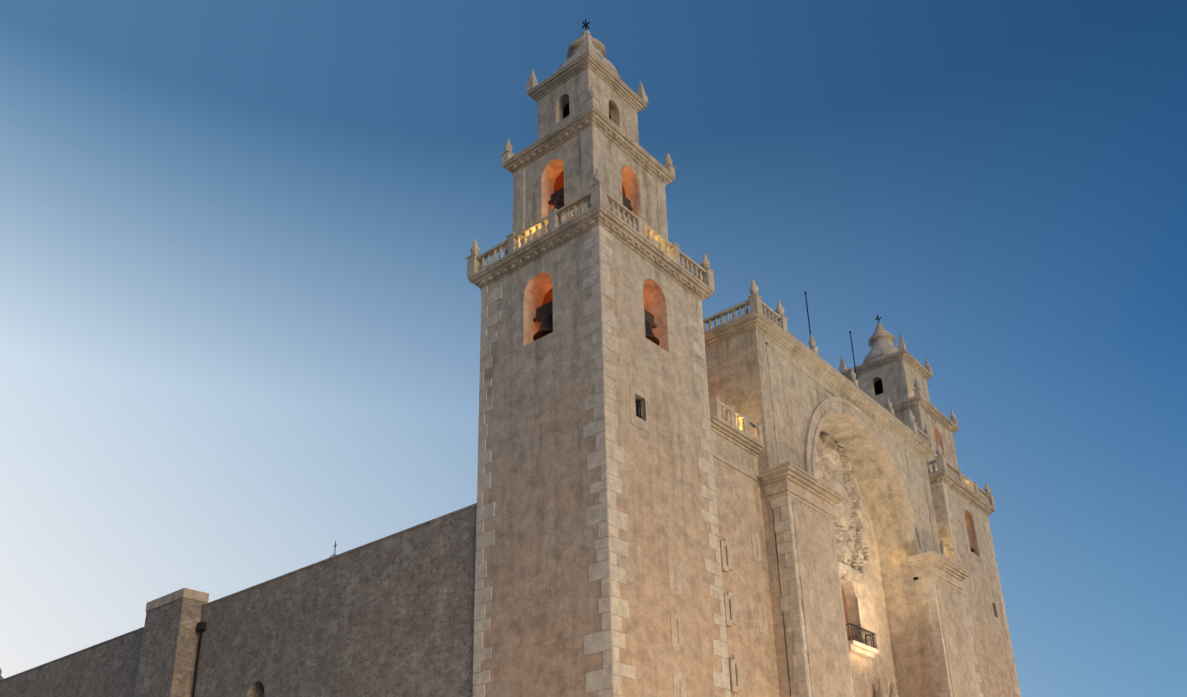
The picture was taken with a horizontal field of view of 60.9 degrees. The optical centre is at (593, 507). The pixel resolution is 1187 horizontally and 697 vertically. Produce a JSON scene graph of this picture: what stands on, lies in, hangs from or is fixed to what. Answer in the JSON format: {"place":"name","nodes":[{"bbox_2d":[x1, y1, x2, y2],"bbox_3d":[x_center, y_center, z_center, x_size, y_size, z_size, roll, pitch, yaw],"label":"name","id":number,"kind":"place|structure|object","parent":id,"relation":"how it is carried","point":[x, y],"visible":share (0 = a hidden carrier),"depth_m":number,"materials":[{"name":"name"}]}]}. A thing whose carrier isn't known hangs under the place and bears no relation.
{"place":"outdoors","nodes":[
{"label":"outdoors","id":0,"kind":"place"},
{"bbox_2d":[526,30,647,112],"bbox_3d":[-0.326,-23.366,57.658,4.620,10.206,5.320,-19,-28,36],"label":"tower crown","id":1,"kind":"object","parent":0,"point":[586,49],"visible":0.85,"depth_m":56.52},
{"bbox_2d":[582,19,589,29],"bbox_3d":[-0.453,-28.453,59.726,0.600,1.100,0.600,-19,-28,36],"label":"cross","id":2,"kind":"object","parent":1,"relation":"on","point":[585,25],"visible":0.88,"depth_m":59.72,"materials":[{"name":"black metal"}]},
{"bbox_2d":[0,0,1186,696],"label":"sky","id":3,"kind":"structure","parent":0,"point":[240,310],"materials":[{"name":"blue"}]},
{"bbox_2d":[533,187,655,328],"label":"bell yokes","id":4,"kind":"object","parent":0,"point":[544,310],"visible":0.17,"depth_m":49.95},
{"bbox_2d":[533,198,659,345],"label":"bells","id":5,"kind":"object","parent":4,"relation":"hanging from","point":[546,326],"visible":0.19,"depth_m":48.88,"materials":[{"name":"black metal"}]},
{"bbox_2d":[474,229,726,696],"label":"tower shaft","id":6,"kind":"object","parent":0,"point":[542,610],"visible":0.83,"depth_m":45.30,"materials":[{"name":"beige stone"}]},
{"bbox_2d":[468,203,713,301],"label":"tower cornice","id":7,"kind":"structure","parent":6,"relation":"on","point":[612,223],"depth_m":49.63,"materials":[{"name":"beige stone"}]},
{"bbox_2d":[466,167,714,290],"bbox_3d":[-0.062,-12.824,53.373,9.000,2.380,9.700,-19,-28,36],"label":"balustrade","id":8,"kind":"object","parent":7,"relation":"on","point":[598,193],"visible":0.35,"depth_m":50.20,"materials":[{"name":"beige stone"}]},
{"bbox_2d":[502,105,675,251],"bbox_3d":[-0.121,-15.181,54.331,6.500,7.470,7.200,-19,-28,36],"label":"cornice and pilasters","id":9,"kind":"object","parent":8,"relation":"on","point":[591,124],"depth_m":53.24,"materials":[{"name":"beige stone"}]},
{"bbox_2d":[538,67,638,143],"bbox_3d":[-0.261,-20.747,56.594,3.700,4.550,4.400,-19,-28,36],"label":"upper belfry stage","id":10,"kind":"object","parent":9,"relation":"on","point":[572,91],"depth_m":55.77,"materials":[{"name":"beige stone"}]},
{"bbox_2d":[501,85,675,175],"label":"finials","id":11,"kind":"object","parent":9,"relation":"on","point":[590,100],"visible":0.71,"depth_m":55.04,"materials":[{"name":"stone"}]},
{"bbox_2d":[554,171,625,196],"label":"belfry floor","id":12,"kind":"structure","parent":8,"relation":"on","point":[559,183],"depth_m":54.99,"materials":[{"name":"brown"}]},
{"bbox_2d":[524,133,658,245],"bbox_3d":[-0.114,-14.880,54.209,5.500,6.820,6.200,-19,-28,36],"label":"belfry stage","id":13,"kind":"object","parent":7,"relation":"on","point":[621,167],"visible":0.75,"depth_m":53.11,"materials":[{"name":"stone"}]},
{"bbox_2d":[635,398,641,417],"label":"tower north window bars","id":14,"kind":"object","parent":6,"relation":"in","point":[637,413],"visible":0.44,"depth_m":46.19,"materials":[{"name":"black metal"}]},
{"bbox_2d":[629,382,685,696],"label":"window frames","id":15,"kind":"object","parent":6,"relation":"attached to","point":[640,423],"visible":0.83,"depth_m":44.38,"materials":[{"name":"beige stone"}]},
{"bbox_2d":[705,328,941,696],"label":"arched facade","id":16,"kind":"structure","parent":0,"point":[887,593],"depth_m":64.35,"materials":[{"name":"beige stone"}]},
{"bbox_2d":[704,309,958,565],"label":"facade cornices","id":17,"kind":"object","parent":16,"relation":"on","point":[766,326],"visible":0.29,"depth_m":58.93,"materials":[{"name":"beige stone"}]},
{"bbox_2d":[703,279,957,564],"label":"facade balustrades","id":18,"kind":"object","parent":17,"relation":"on","point":[730,415],"visible":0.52,"depth_m":58.01,"materials":[{"name":"beige stone"}]},
{"bbox_2d":[816,434,869,584],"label":"coat of arms relief","id":19,"kind":"object","parent":16,"relation":"attached to","point":[835,469],"visible":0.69,"depth_m":65.29},
{"bbox_2d":[930,485,1018,696],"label":"tower shaft","id":20,"kind":"object","parent":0,"point":[994,666],"visible":0.27,"depth_m":76.91,"materials":[{"name":"beige stone"}]},
{"bbox_2d":[929,470,994,515],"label":"tower cornice","id":21,"kind":"structure","parent":20,"relation":"on","point":[963,491],"depth_m":78.97,"materials":[{"name":"beige stone"}]},
{"bbox_2d":[894,409,954,470],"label":"belfry stage","id":22,"kind":"object","parent":21,"relation":"on","point":[939,433],"visible":0.06,"depth_m":83.48,"materials":[{"name":"stone"}]},
{"bbox_2d":[989,596,1003,696],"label":"tower surrounds","id":23,"kind":"object","parent":20,"relation":"attached to","point":[997,618],"visible":0.77,"depth_m":78.37,"materials":[{"name":"beige stone"}]},
{"label":"ground","id":24,"kind":"structure","parent":0,"visible":0},
{"bbox_2d":[0,503,476,696],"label":"wall","id":25,"kind":"structure","parent":24,"relation":"on","point":[392,615],"depth_m":53.13,"materials":[{"name":"grey stone"}]},
{"bbox_2d":[145,588,208,611],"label":"buttress caps","id":26,"kind":"object","parent":25,"relation":"on","point":[180,594],"visible":0.57,"depth_m":61.97,"materials":[{"name":"stone"}]},
{"bbox_2d":[192,621,206,696],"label":"down pipe","id":27,"kind":"object","parent":25,"relation":"attached to","point":[200,626],"visible":0.91,"depth_m":60.48,"materials":[{"name":"grey metal"}]},
{"bbox_2d":[472,225,730,696],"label":"corner quoins","id":28,"kind":"object","parent":24,"relation":"on","point":[607,456],"visible":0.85,"depth_m":45.04,"materials":[{"name":"beige stone"}]},
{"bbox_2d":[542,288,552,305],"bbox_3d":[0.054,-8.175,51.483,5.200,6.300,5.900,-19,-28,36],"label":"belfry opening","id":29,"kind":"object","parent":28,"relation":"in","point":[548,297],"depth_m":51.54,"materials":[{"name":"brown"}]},
{"bbox_2d":[711,430,779,696],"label":"facade side bays","id":30,"kind":"object","parent":24,"relation":"on","point":[745,579],"visible":0.15,"depth_m":50.00,"materials":[{"name":"beige stone"}]},
{"bbox_2d":[720,532,767,692],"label":"bay slit surrounds","id":31,"kind":"object","parent":30,"relation":"attached to","point":[734,662],"visible":0.67,"depth_m":48.18,"materials":[{"name":"stone"}]},
{"bbox_2d":[804,292,856,378],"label":"flagpoles","id":32,"kind":"object","parent":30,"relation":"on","point":[805,293],"visible":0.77,"depth_m":66.10,"materials":[{"name":"grey metal"}]},
{"bbox_2d":[841,585,850,640],"bbox_3d":[15.276,6.664,63.025,0.200,5.800,3.200,-19,-28,36],"label":"balcony door","id":33,"kind":"structure","parent":30,"relation":"attached to","point":[845,609],"depth_m":63.76,"materials":[{"name":"brown"}]},
{"bbox_2d":[765,342,936,555],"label":"great arch mouldings","id":34,"kind":"object","parent":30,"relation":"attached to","point":[849,411],"visible":0.83,"depth_m":65.69,"materials":[{"name":"stone"}]},
{"bbox_2d":[847,597,878,658],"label":"balcony slab","id":35,"kind":"structure","parent":30,"relation":"attached to","point":[864,650],"depth_m":61.69,"materials":[{"name":"stone"}]},
{"bbox_2d":[846,623,876,647],"bbox_3d":[16.212,7.924,61.706,0.735,1.030,3.380,-19,-28,36],"label":"balcony railing","id":36,"kind":"object","parent":35,"relation":"on","point":[862,633],"visible":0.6,"depth_m":61.47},
{"bbox_2d":[759,461,977,696],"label":"giant pilasters","id":37,"kind":"object","parent":30,"relation":"attached to","point":[815,503],"visible":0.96,"depth_m":53.05,"materials":[{"name":"stone"}]},
{"bbox_2d":[770,495,978,696],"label":"corner quoins","id":38,"kind":"object","parent":30,"relation":"attached to","point":[800,659],"visible":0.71,"depth_m":51.71,"materials":[{"name":"stone"}]},
{"bbox_2d":[867,671,898,696],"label":"portal pediment","id":39,"kind":"structure","parent":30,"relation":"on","point":[881,691],"depth_m":62.20,"materials":[{"name":"stone"}]},
{"bbox_2d":[931,482,1020,696],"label":"corner quoins","id":40,"kind":"object","parent":24,"relation":"on","point":[950,539],"visible":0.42,"depth_m":76.20,"materials":[{"name":"beige stone"}]},
{"bbox_2d":[927,444,994,507],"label":"balustrade","id":41,"kind":"object","parent":40,"relation":"on","point":[986,495],"visible":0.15,"depth_m":79.04,"materials":[{"name":"beige stone"}]},
{"bbox_2d":[884,394,958,471],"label":"cornice and pilasters","id":42,"kind":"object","parent":41,"relation":"on","point":[916,405],"depth_m":81.98,"materials":[{"name":"beige stone"}]},
{"bbox_2d":[839,323,932,380],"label":"tower crown","id":43,"kind":"object","parent":42,"relation":"on","point":[884,350],"visible":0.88,"depth_m":87.02},
{"bbox_2d":[848,358,929,406],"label":"upper belfry stage","id":44,"kind":"object","parent":42,"relation":"on","point":[897,377],"depth_m":84.94,"materials":[{"name":"beige stone"}]},
{"bbox_2d":[913,378,958,426],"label":"finials","id":45,"kind":"object","parent":42,"relation":"on","point":[917,390],"visible":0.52,"depth_m":81.41,"materials":[{"name":"stone"}]}
]}

